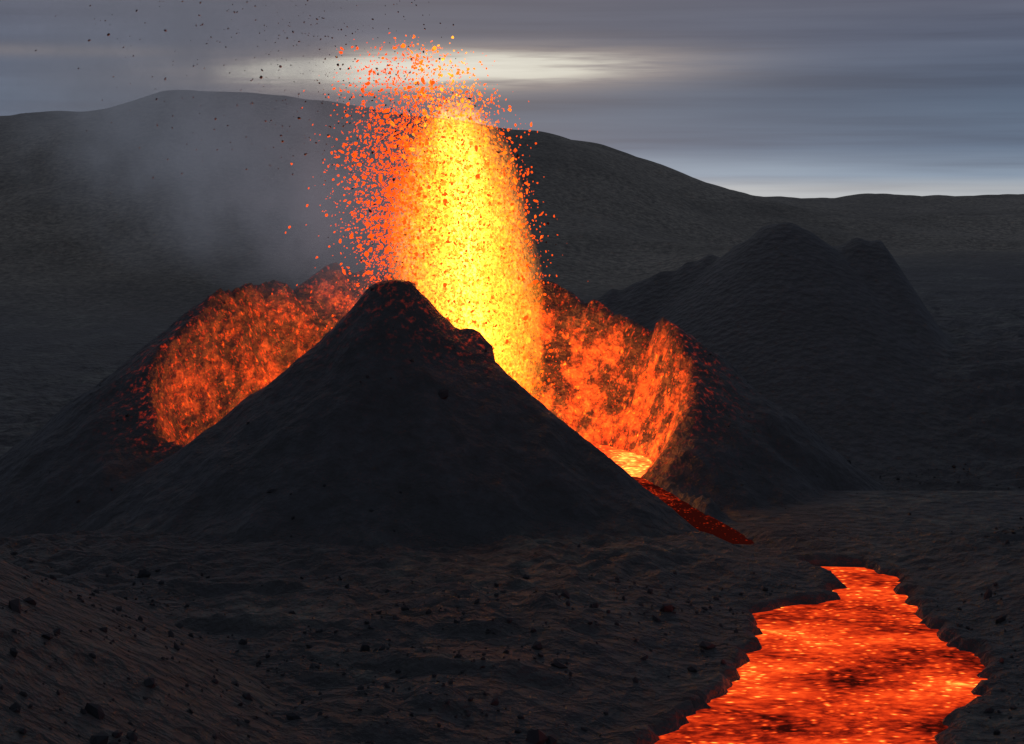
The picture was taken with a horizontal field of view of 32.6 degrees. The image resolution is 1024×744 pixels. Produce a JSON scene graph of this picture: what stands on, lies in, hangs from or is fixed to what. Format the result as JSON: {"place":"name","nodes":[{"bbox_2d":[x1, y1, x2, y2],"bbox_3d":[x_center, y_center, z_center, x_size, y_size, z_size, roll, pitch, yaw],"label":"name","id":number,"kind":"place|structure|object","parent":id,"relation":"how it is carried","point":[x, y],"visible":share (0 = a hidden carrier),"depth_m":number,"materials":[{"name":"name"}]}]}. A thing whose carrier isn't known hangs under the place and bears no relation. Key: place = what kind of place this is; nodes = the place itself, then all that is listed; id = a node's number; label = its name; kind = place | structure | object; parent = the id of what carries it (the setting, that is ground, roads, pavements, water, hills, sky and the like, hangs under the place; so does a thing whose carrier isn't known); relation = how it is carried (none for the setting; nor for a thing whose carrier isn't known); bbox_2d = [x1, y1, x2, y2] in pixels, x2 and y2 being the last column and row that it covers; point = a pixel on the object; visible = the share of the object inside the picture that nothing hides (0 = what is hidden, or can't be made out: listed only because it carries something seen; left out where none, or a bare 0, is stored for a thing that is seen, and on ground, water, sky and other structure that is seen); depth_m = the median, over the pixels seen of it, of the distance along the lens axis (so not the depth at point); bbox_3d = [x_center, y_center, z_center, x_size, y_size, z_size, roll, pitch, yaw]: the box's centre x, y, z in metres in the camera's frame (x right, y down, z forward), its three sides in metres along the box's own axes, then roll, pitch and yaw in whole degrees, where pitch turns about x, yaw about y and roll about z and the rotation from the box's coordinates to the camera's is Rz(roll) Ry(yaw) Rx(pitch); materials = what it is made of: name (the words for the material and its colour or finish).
{"place":"outdoors","nodes":[
{"label":"outdoors","id":0,"kind":"place"},
{"bbox_2d":[35,0,477,181],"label":"volcanic ash particles","id":1,"kind":"object","parent":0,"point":[260,77],"visible":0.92,"depth_m":317.31,"materials":[{"name":"grey"}]},
{"bbox_2d":[0,90,1023,743],"bbox_3d":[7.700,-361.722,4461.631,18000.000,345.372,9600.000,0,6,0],"label":"volcanic terrain","id":2,"kind":"structure","parent":0,"point":[872,338],"depth_m":298.34,"materials":[{"name":"black stone"}]},
{"bbox_2d":[264,32,570,399],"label":"lava fountain","id":3,"kind":"object","parent":2,"relation":"on","point":[454,297],"visible":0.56,"depth_m":317.56,"materials":[{"name":"yellow liquid"}]},
{"bbox_2d":[0,288,1023,743],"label":"rocks","id":4,"kind":"object","parent":2,"relation":"on","point":[534,736],"visible":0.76,"depth_m":182.86,"materials":[{"name":"grey stone"}]},
{"bbox_2d":[633,477,689,505],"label":"lava flow","id":5,"kind":"object","parent":2,"relation":"on","point":[667,497],"visible":0.36,"depth_m":293.47,"materials":[{"name":"red liquid"}]},
{"bbox_2d":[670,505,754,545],"bbox_3d":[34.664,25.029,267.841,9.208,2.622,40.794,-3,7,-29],"label":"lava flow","id":6,"kind":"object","parent":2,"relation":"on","point":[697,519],"visible":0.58,"depth_m":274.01,"materials":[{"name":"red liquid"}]},
{"bbox_2d":[655,566,986,743],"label":"lava flow","id":7,"kind":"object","parent":2,"relation":"on","point":[868,657],"depth_m":193.31,"materials":[{"name":"orange liquid"}]},
{"bbox_2d":[0,0,1023,197],"label":"sky","id":8,"kind":"structure","parent":0,"point":[764,98],"materials":[{"name":"grey"}]},
{"bbox_2d":[593,444,650,474],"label":"lava pool","id":9,"kind":"structure","parent":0,"point":[630,463],"depth_m":324.10,"materials":[{"name":"liquid"}]}
]}

